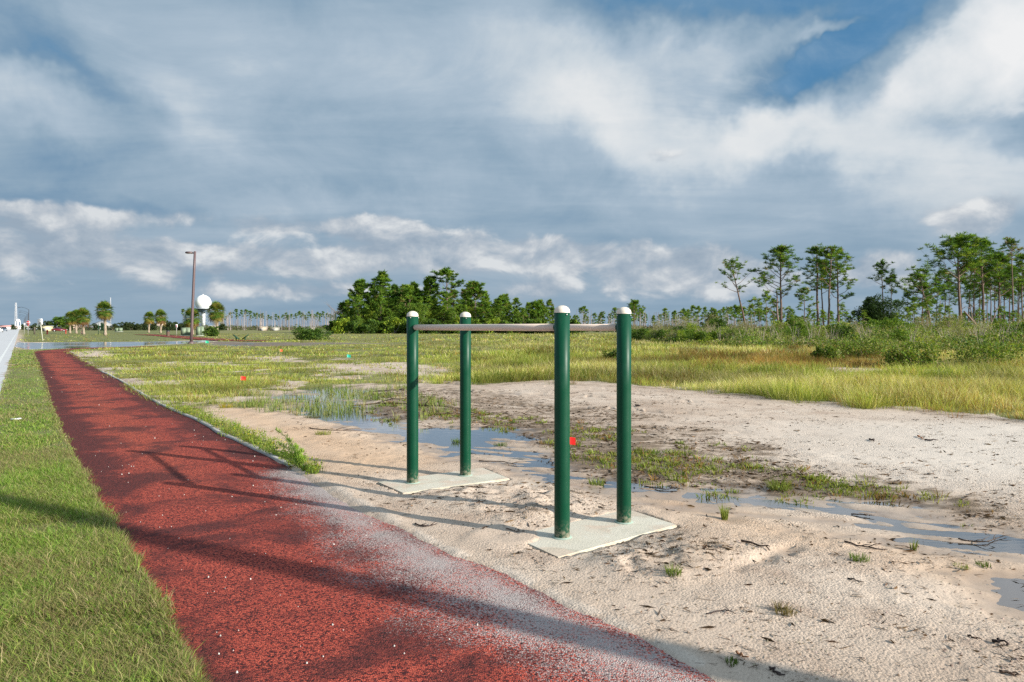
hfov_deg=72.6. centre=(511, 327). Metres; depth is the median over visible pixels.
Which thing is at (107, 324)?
hall
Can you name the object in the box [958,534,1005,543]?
stick
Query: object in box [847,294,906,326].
oak thicket
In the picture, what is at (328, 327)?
thicket shrub
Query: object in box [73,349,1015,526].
marsh grass
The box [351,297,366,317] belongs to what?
thicket pine
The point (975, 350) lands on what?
field bush
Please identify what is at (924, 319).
dry shrub
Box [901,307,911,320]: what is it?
young pine
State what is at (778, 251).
pine tree
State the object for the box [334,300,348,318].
pine tree
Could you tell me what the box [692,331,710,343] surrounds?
leafy shrub
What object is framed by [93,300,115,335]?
cabbage palm
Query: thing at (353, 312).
thicket pine
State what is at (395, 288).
pine tree
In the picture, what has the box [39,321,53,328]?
tree
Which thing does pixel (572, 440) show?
marker flag
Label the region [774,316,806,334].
leafy shrub
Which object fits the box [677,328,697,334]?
leafy shrub
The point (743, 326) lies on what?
dry shrub
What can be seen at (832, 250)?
pine tree
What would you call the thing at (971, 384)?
field grass
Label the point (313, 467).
path edge weeds
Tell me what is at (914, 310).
pine tree
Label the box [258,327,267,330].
shed
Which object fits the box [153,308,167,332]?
cabbage palm
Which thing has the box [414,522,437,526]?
stick
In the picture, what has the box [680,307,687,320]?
pine
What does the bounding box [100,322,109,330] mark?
tree
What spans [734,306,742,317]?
young pine
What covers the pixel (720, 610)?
stick
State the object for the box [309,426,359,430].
stick
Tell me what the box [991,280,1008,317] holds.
pine tree
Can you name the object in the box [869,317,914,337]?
leafy shrub
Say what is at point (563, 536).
fitness bars
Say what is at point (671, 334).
dry shrub
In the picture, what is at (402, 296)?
pine tree
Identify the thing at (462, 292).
thicket pine
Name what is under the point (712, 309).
pine
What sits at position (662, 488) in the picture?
stick
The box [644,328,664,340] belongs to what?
dry shrub
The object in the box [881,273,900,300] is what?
pine tree
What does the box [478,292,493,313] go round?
thicket pine
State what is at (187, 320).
cabbage palm
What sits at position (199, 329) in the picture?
utility cabinet
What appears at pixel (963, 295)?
pine tree
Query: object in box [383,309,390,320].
thicket pine
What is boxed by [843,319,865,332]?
dry shrub
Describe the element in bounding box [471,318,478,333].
thicket shrub
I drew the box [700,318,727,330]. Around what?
leafy shrub
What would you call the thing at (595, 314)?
pine
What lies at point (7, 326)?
house
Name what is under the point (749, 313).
pine
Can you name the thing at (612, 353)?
field bush
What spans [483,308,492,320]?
thicket pine
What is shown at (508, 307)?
thicket pine
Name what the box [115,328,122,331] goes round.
utility cabinet
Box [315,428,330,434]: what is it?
grass clump
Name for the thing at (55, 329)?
parked car
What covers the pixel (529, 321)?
thicket shrub
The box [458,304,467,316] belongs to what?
thicket pine
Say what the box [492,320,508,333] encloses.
thicket shrub
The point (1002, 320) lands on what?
leafy shrub
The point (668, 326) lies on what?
dry shrub
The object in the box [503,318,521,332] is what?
thicket shrub
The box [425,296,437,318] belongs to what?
thicket pine
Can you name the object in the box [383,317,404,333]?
thicket shrub
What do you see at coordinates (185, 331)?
utility cabinet
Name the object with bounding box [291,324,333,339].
field bush
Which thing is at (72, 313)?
cabbage palm
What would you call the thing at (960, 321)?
dry shrub
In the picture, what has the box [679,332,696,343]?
leafy shrub
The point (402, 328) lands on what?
thicket shrub
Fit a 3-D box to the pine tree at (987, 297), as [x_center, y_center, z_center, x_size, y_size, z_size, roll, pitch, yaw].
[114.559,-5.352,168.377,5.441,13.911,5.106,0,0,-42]
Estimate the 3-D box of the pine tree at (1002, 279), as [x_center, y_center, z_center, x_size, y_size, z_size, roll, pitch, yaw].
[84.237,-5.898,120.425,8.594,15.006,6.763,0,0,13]
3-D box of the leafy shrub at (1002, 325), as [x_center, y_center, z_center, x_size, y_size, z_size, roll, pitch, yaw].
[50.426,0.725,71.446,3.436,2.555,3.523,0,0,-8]
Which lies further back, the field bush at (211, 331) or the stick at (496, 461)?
the field bush at (211, 331)
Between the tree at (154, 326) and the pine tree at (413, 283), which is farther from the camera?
the tree at (154, 326)
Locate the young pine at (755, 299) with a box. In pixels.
[746,297,762,328]
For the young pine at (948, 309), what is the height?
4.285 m
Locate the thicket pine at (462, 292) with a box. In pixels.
[454,288,468,307]
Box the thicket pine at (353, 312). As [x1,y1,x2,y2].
[349,306,356,319]
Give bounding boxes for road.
[0,329,18,390]
[15,340,212,348]
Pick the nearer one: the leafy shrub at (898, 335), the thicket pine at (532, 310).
the leafy shrub at (898, 335)
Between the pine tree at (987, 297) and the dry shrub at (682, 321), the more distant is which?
the pine tree at (987, 297)
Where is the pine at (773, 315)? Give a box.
[770,310,776,321]
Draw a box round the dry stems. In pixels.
[699,316,1022,343]
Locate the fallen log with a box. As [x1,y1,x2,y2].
[963,311,977,326]
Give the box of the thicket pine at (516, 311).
[510,308,518,318]
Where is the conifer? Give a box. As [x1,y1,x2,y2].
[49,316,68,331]
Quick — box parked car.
[51,327,66,331]
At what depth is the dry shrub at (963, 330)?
63.00 m
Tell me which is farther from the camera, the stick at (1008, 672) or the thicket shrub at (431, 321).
the thicket shrub at (431, 321)
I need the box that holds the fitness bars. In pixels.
[377,305,676,557]
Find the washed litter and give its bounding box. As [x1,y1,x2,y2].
[270,389,1023,671]
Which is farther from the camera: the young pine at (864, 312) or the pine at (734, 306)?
the pine at (734, 306)
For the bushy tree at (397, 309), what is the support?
on the ground at (934, 527)
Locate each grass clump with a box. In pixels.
[303,415,319,418]
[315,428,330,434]
[587,476,605,485]
[664,562,681,576]
[719,501,729,519]
[725,653,738,666]
[762,477,795,490]
[770,598,799,616]
[849,550,869,562]
[908,537,918,549]
[953,562,971,569]
[974,560,991,567]
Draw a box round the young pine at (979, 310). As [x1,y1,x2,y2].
[972,307,985,328]
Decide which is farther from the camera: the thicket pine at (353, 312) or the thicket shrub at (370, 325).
the thicket pine at (353, 312)
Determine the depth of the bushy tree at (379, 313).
173.82 m
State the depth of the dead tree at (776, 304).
117.89 m
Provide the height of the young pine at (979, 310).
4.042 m
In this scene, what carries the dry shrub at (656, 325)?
on the ground at (934, 527)
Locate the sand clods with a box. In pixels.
[435,465,1023,681]
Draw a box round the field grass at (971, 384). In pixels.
[16,332,1023,420]
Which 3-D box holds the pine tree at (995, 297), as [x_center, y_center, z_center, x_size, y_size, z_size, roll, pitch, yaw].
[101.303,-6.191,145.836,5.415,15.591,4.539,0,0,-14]
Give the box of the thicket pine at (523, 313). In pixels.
[517,307,529,323]
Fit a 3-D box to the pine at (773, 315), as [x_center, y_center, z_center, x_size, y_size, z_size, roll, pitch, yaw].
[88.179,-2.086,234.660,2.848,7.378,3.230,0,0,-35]
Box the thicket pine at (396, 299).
[391,296,403,309]
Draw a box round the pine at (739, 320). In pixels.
[732,306,742,321]
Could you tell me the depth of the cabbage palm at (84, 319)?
149.33 m
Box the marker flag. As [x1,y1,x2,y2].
[570,437,574,444]
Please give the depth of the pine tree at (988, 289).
135.84 m
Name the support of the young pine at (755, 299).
on the ground at (934, 527)
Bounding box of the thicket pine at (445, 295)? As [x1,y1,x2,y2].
[436,290,451,320]
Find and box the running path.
[32,352,714,681]
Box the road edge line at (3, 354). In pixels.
[0,331,17,361]
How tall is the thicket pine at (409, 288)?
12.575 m
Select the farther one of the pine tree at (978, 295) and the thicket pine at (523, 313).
the thicket pine at (523, 313)
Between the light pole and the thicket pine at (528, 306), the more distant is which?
the thicket pine at (528, 306)
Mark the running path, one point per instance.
(283, 604)
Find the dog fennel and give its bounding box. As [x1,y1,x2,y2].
[268,428,307,467]
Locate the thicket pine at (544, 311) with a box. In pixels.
[540,307,549,323]
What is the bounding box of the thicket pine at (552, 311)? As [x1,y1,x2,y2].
[548,307,554,320]
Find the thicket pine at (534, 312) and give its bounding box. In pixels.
[529,310,537,332]
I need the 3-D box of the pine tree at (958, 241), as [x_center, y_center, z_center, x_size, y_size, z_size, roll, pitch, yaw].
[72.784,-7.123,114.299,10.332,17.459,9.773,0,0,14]
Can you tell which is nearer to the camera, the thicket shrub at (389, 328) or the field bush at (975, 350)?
the field bush at (975, 350)
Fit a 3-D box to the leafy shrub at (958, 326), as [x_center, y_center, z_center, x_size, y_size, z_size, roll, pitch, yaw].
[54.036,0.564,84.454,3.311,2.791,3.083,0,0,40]
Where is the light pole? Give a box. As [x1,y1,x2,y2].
[185,251,195,343]
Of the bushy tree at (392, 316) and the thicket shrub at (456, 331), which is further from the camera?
the bushy tree at (392, 316)
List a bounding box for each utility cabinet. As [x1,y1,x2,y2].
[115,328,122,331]
[180,328,189,335]
[195,326,204,335]
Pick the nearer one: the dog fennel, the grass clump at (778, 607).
the grass clump at (778, 607)
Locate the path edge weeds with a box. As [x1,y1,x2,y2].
[166,401,325,474]
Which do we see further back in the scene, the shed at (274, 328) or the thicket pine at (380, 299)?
the shed at (274, 328)
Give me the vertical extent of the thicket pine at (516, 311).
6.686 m
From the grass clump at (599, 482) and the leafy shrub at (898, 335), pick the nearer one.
the grass clump at (599, 482)
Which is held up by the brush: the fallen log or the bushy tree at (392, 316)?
the fallen log
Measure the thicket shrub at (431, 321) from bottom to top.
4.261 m
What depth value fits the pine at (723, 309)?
333.70 m
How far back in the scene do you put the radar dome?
466.78 m
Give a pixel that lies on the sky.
(598, 155)
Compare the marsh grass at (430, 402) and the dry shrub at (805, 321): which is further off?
the dry shrub at (805, 321)
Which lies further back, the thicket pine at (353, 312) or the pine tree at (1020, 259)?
the thicket pine at (353, 312)
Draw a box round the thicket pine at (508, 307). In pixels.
[505,305,513,318]
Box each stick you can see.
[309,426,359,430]
[352,398,459,409]
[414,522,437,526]
[479,460,516,464]
[644,485,680,489]
[706,607,735,613]
[741,539,769,550]
[769,666,784,674]
[844,540,886,549]
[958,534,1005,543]
[992,637,1009,644]
[999,669,1020,675]
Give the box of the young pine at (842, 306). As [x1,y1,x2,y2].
[837,302,848,317]
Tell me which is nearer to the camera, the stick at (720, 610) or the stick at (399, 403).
the stick at (720, 610)
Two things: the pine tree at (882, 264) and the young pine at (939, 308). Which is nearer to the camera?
the young pine at (939, 308)
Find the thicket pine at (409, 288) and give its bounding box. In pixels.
[398,284,416,316]
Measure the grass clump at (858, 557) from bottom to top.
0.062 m
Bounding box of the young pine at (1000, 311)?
[993,305,1008,321]
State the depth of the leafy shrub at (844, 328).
62.89 m
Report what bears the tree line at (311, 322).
on the ground at (934, 527)
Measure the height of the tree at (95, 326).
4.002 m
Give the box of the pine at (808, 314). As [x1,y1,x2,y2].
[807,309,813,320]
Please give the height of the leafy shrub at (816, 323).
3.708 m
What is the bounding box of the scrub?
[24,324,934,331]
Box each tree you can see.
[30,323,36,330]
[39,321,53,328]
[92,323,99,329]
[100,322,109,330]
[116,322,131,329]
[133,323,141,329]
[139,322,147,329]
[147,324,156,329]
[165,321,175,330]
[218,323,225,329]
[323,302,347,320]
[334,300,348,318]
[345,278,375,312]
[355,315,365,323]
[364,310,376,322]
[366,269,394,308]
[374,311,384,321]
[384,311,400,333]
[389,304,403,332]
[390,284,400,305]
[398,288,410,310]
[401,302,421,320]
[405,280,420,302]
[413,303,429,323]
[417,274,440,303]
[426,308,437,320]
[428,267,465,307]
[443,305,458,323]
[461,280,488,316]
[469,306,476,318]
[490,307,503,319]
[496,294,510,317]
[524,300,547,322]
[578,305,588,323]
[627,298,645,327]
[715,256,765,328]
[747,243,805,323]
[770,290,779,325]
[801,243,842,325]
[808,258,836,325]
[816,246,857,321]
[817,244,846,324]
[866,258,897,312]
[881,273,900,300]
[892,262,955,326]
[900,293,915,322]
[903,280,943,321]
[908,296,921,324]
[917,231,989,320]
[922,276,947,317]
[935,270,955,317]
[941,277,957,317]
[950,279,972,319]
[954,265,981,321]
[955,265,991,319]
[960,237,1022,322]
[964,282,986,320]
[965,270,989,313]
[973,251,1023,320]
[976,288,997,321]
[979,264,1003,319]
[980,266,1004,321]
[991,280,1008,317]
[994,260,1015,319]
[996,270,1016,324]
[999,237,1023,321]
[1003,263,1023,318]
[1004,253,1023,321]
[1010,286,1023,322]
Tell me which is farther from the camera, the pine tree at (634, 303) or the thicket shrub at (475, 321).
the pine tree at (634, 303)
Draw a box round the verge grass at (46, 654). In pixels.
[0,347,216,681]
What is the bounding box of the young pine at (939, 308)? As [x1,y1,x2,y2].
[931,303,946,318]
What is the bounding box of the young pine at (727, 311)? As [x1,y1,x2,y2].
[723,306,733,318]
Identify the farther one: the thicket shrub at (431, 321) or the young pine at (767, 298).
the thicket shrub at (431, 321)
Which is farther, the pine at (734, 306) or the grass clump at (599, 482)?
the pine at (734, 306)
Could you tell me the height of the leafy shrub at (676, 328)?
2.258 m
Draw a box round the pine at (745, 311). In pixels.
[740,307,747,320]
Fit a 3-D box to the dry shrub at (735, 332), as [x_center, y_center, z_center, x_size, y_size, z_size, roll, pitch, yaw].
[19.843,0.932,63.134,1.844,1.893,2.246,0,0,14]
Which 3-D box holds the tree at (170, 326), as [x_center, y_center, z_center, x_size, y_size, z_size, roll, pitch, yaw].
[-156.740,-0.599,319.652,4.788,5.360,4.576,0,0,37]
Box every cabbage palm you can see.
[63,311,74,332]
[68,309,80,332]
[73,307,91,333]
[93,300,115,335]
[143,311,154,332]
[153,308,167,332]
[182,308,202,333]
[206,300,225,328]
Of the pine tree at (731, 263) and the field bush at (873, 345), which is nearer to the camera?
the field bush at (873, 345)
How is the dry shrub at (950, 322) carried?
on the ground at (934, 527)
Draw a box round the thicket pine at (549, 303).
[545,299,554,321]
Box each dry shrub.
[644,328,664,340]
[650,321,663,329]
[660,319,675,330]
[664,328,678,342]
[673,315,691,328]
[674,315,698,329]
[694,321,716,332]
[721,327,740,338]
[734,320,752,329]
[767,321,787,331]
[787,317,814,334]
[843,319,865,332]
[904,315,936,334]
[915,315,932,330]
[932,314,967,330]
[937,313,965,327]
[949,323,978,337]
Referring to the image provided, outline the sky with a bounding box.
[0,0,1023,326]
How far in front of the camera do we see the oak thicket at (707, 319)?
149.71 m
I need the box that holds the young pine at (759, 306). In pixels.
[751,302,764,327]
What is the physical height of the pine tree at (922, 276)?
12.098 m
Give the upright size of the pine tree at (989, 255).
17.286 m
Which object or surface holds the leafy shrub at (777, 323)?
on the ground at (934, 527)
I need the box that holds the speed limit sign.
[37,319,42,340]
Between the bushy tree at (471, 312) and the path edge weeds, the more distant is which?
the bushy tree at (471, 312)
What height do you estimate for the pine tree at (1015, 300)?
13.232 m
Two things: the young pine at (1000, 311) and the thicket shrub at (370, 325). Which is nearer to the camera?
the young pine at (1000, 311)
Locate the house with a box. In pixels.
[0,325,17,328]
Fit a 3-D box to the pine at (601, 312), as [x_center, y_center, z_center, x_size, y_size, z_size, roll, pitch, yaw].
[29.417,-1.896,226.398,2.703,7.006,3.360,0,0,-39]
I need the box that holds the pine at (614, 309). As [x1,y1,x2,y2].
[610,307,618,321]
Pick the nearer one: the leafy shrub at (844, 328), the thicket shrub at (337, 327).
the leafy shrub at (844, 328)
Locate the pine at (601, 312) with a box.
[596,311,605,323]
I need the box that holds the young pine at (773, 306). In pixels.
[768,298,779,314]
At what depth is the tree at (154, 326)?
328.95 m
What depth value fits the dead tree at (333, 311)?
181.00 m
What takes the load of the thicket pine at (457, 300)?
on the ground at (934, 527)
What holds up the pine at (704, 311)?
on the ground at (934, 527)
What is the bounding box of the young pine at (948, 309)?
[940,305,956,329]
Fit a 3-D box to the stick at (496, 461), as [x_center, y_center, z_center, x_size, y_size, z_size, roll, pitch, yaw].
[-0.127,1.610,8.300,0.594,0.028,0.126,0,0,15]
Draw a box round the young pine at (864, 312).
[856,310,869,321]
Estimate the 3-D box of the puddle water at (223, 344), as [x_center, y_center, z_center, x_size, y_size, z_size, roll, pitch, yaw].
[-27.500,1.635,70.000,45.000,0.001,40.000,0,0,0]
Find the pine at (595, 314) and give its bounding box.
[592,312,596,323]
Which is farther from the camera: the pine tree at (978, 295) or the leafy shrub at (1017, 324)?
the pine tree at (978, 295)
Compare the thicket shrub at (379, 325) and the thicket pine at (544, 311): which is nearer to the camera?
the thicket shrub at (379, 325)
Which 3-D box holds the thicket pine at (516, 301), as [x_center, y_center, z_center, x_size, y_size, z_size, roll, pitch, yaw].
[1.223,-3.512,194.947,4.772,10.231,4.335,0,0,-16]
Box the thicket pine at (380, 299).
[373,294,390,319]
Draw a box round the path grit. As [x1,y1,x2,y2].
[51,377,562,672]
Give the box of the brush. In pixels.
[638,318,1023,351]
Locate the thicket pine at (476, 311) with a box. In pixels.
[473,307,480,332]
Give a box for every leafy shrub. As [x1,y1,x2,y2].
[631,328,647,340]
[648,329,665,339]
[670,325,686,330]
[676,330,688,341]
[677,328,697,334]
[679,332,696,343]
[687,322,701,330]
[687,331,706,341]
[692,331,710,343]
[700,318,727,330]
[704,331,724,339]
[717,328,741,342]
[733,328,746,339]
[760,326,782,334]
[761,320,787,331]
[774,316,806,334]
[782,321,813,338]
[785,316,819,327]
[819,321,848,336]
[824,323,841,335]
[828,324,856,338]
[851,318,880,332]
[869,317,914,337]
[888,329,916,341]
[930,320,952,331]
[935,316,969,325]
[938,319,973,328]
[946,321,970,333]
[983,322,1015,332]
[986,318,1012,325]
[1008,322,1023,332]
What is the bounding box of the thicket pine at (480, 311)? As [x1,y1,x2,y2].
[475,308,483,318]
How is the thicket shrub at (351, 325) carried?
on the ground at (934, 527)
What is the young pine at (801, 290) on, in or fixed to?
on the ground at (934, 527)
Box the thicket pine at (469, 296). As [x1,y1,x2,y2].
[465,280,480,314]
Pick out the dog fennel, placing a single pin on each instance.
(299, 458)
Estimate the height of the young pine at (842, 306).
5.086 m
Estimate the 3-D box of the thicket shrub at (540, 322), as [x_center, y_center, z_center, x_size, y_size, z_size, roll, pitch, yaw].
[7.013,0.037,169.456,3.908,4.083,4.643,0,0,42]
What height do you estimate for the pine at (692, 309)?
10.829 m
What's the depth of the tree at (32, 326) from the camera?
299.94 m
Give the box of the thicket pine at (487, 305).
[480,301,495,322]
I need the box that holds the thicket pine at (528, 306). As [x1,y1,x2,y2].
[525,301,531,321]
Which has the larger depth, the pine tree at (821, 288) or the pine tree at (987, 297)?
the pine tree at (987, 297)
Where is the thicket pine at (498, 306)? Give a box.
[492,300,505,318]
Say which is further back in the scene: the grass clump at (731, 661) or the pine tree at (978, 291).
the pine tree at (978, 291)
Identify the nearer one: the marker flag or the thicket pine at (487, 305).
the marker flag
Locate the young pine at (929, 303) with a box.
[918,298,933,328]
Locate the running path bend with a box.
[34,346,156,352]
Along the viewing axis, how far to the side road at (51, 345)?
63.30 m
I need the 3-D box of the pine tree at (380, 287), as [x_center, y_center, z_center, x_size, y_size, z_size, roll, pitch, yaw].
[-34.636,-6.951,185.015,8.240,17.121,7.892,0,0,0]
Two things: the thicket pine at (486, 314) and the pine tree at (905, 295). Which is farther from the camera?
the thicket pine at (486, 314)
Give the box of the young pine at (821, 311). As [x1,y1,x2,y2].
[817,309,830,321]
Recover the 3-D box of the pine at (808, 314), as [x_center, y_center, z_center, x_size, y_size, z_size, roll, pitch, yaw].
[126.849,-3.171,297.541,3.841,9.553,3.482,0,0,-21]
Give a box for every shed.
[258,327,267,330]
[269,327,279,330]
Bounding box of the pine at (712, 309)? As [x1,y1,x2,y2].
[707,307,714,315]
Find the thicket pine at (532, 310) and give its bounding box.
[528,309,537,321]
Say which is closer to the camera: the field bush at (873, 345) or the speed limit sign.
the field bush at (873, 345)
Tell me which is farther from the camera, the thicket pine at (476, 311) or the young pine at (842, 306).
the thicket pine at (476, 311)
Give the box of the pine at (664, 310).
[661,307,668,320]
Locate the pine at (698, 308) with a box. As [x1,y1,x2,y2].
[694,306,702,324]
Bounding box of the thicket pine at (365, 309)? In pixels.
[360,308,368,321]
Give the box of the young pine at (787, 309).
[782,306,794,318]
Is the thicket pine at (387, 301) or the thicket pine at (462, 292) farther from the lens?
the thicket pine at (462, 292)
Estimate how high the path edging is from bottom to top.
0.087 m
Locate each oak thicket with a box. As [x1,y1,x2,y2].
[699,315,720,324]
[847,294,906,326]
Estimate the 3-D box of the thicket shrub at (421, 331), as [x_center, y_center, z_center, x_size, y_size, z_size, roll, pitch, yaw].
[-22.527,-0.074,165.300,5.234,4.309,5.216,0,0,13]
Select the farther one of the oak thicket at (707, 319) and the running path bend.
the oak thicket at (707, 319)
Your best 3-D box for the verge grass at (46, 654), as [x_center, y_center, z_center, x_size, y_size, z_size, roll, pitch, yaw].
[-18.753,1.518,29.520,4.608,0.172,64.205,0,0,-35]
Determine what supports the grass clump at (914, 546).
on the ground at (934, 527)
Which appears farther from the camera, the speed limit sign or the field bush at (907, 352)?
the speed limit sign
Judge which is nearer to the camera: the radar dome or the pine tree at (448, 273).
the pine tree at (448, 273)
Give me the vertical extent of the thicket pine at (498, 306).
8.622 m
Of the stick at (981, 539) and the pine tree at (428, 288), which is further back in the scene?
the pine tree at (428, 288)
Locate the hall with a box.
[86,321,112,329]
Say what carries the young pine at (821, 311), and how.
on the ground at (934, 527)
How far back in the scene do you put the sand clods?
4.04 m
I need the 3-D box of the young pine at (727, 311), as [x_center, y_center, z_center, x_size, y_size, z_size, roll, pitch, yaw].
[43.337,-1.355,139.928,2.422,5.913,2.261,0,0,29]
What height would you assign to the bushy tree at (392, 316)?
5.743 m
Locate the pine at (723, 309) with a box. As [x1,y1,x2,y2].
[720,306,727,321]
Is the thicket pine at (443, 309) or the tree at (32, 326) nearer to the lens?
the thicket pine at (443, 309)
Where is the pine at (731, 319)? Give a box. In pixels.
[727,306,734,320]
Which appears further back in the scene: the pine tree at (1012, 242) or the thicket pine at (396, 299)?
the thicket pine at (396, 299)
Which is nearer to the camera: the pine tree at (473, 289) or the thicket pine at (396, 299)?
the thicket pine at (396, 299)
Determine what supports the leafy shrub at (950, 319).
on the ground at (934, 527)
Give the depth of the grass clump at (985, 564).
4.69 m
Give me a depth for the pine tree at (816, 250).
117.83 m
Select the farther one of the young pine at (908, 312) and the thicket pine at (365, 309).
the thicket pine at (365, 309)
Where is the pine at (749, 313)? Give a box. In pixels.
[748,311,753,322]
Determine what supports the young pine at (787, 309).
on the ground at (934, 527)
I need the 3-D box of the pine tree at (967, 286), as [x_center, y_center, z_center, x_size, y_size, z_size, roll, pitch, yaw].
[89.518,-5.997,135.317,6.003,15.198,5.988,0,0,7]
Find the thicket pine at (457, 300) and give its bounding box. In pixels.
[449,289,461,311]
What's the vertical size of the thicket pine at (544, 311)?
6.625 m
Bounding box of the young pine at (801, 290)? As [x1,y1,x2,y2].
[794,286,819,318]
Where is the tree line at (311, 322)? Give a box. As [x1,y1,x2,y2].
[215,309,753,331]
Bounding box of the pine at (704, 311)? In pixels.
[702,307,709,319]
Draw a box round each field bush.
[202,326,219,335]
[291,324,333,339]
[601,347,631,359]
[810,343,844,359]
[819,332,897,357]
[877,339,946,367]
[944,329,1023,364]
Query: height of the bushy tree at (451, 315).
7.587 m
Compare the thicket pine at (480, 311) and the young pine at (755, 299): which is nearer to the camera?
the young pine at (755, 299)
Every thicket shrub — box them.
[322,319,342,333]
[331,317,349,333]
[342,320,359,333]
[355,318,379,333]
[374,320,383,333]
[380,323,395,333]
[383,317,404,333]
[399,324,406,333]
[404,321,426,333]
[424,318,443,333]
[447,317,471,333]
[451,322,459,333]
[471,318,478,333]
[483,317,500,333]
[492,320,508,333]
[501,321,513,333]
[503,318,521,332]
[521,318,534,333]
[533,319,545,333]
[570,319,585,333]
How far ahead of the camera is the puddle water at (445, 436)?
10.67 m
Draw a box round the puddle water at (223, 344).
[14,343,334,348]
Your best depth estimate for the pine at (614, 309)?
230.75 m
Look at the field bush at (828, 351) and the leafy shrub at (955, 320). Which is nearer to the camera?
the field bush at (828, 351)
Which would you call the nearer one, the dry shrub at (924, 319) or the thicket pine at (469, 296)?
the dry shrub at (924, 319)
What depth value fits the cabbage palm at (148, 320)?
195.34 m
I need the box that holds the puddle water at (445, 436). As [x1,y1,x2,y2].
[272,388,922,508]
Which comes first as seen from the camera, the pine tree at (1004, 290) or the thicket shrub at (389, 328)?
the pine tree at (1004, 290)
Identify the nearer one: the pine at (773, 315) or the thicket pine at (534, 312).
the thicket pine at (534, 312)
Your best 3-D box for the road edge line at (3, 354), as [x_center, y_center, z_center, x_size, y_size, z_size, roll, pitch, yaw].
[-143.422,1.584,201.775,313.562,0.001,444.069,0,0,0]
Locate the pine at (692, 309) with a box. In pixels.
[689,305,696,322]
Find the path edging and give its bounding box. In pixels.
[100,370,289,466]
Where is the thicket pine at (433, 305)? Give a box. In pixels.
[427,299,437,319]
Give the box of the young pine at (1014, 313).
[1006,310,1022,325]
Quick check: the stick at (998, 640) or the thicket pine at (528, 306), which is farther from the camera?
the thicket pine at (528, 306)
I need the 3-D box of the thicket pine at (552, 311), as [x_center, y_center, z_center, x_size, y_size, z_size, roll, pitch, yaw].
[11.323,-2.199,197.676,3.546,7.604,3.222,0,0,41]
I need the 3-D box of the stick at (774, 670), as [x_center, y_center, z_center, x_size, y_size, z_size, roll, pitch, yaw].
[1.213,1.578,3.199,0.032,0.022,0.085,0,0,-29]
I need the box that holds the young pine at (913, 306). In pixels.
[907,302,918,316]
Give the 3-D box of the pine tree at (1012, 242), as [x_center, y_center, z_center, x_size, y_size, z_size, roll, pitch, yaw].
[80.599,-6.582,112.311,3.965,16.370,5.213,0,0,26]
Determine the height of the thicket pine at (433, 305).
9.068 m
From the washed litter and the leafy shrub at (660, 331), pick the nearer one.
the washed litter
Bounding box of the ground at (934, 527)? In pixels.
[0,327,1023,681]
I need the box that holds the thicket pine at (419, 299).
[410,296,426,315]
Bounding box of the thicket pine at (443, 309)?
[436,305,449,322]
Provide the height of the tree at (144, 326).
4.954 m
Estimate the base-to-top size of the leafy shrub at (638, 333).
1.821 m
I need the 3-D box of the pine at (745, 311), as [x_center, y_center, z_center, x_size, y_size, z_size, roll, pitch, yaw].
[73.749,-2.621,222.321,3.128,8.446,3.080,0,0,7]
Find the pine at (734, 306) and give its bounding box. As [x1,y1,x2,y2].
[731,305,737,325]
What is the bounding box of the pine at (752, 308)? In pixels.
[745,306,756,318]
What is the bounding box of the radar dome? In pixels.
[195,294,210,326]
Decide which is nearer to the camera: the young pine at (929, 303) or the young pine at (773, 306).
the young pine at (929, 303)
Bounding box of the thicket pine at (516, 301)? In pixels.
[511,297,522,319]
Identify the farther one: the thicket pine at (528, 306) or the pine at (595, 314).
the pine at (595, 314)
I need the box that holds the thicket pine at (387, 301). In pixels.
[382,297,394,314]
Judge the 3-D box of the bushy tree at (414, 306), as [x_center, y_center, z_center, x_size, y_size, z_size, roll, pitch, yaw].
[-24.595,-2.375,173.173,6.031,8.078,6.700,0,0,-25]
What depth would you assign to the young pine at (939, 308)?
90.14 m
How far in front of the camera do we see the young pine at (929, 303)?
85.97 m
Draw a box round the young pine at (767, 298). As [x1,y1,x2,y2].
[755,290,774,329]
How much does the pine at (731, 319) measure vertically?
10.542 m
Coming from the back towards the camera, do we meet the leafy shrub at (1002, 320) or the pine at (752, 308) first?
the pine at (752, 308)
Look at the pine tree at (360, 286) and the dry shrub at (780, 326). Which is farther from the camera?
the pine tree at (360, 286)
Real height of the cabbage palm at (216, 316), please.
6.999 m
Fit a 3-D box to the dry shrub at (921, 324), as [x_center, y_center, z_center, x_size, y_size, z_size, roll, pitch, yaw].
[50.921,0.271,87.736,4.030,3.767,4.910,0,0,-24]
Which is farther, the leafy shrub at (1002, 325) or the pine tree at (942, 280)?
the pine tree at (942, 280)
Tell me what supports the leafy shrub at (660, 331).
on the ground at (934, 527)
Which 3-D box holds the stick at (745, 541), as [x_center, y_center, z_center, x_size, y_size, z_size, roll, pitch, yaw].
[1.762,1.578,5.052,0.065,0.031,0.234,0,0,-35]
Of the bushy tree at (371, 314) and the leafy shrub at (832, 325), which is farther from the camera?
the bushy tree at (371, 314)
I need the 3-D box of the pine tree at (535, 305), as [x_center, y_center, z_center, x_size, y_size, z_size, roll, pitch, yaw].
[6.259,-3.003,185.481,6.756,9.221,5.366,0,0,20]
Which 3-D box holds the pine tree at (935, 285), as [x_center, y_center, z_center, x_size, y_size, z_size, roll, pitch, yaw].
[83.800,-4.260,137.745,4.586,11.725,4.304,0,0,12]
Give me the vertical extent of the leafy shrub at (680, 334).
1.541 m
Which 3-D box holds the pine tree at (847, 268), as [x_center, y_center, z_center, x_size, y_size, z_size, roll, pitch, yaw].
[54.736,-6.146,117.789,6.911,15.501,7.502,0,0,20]

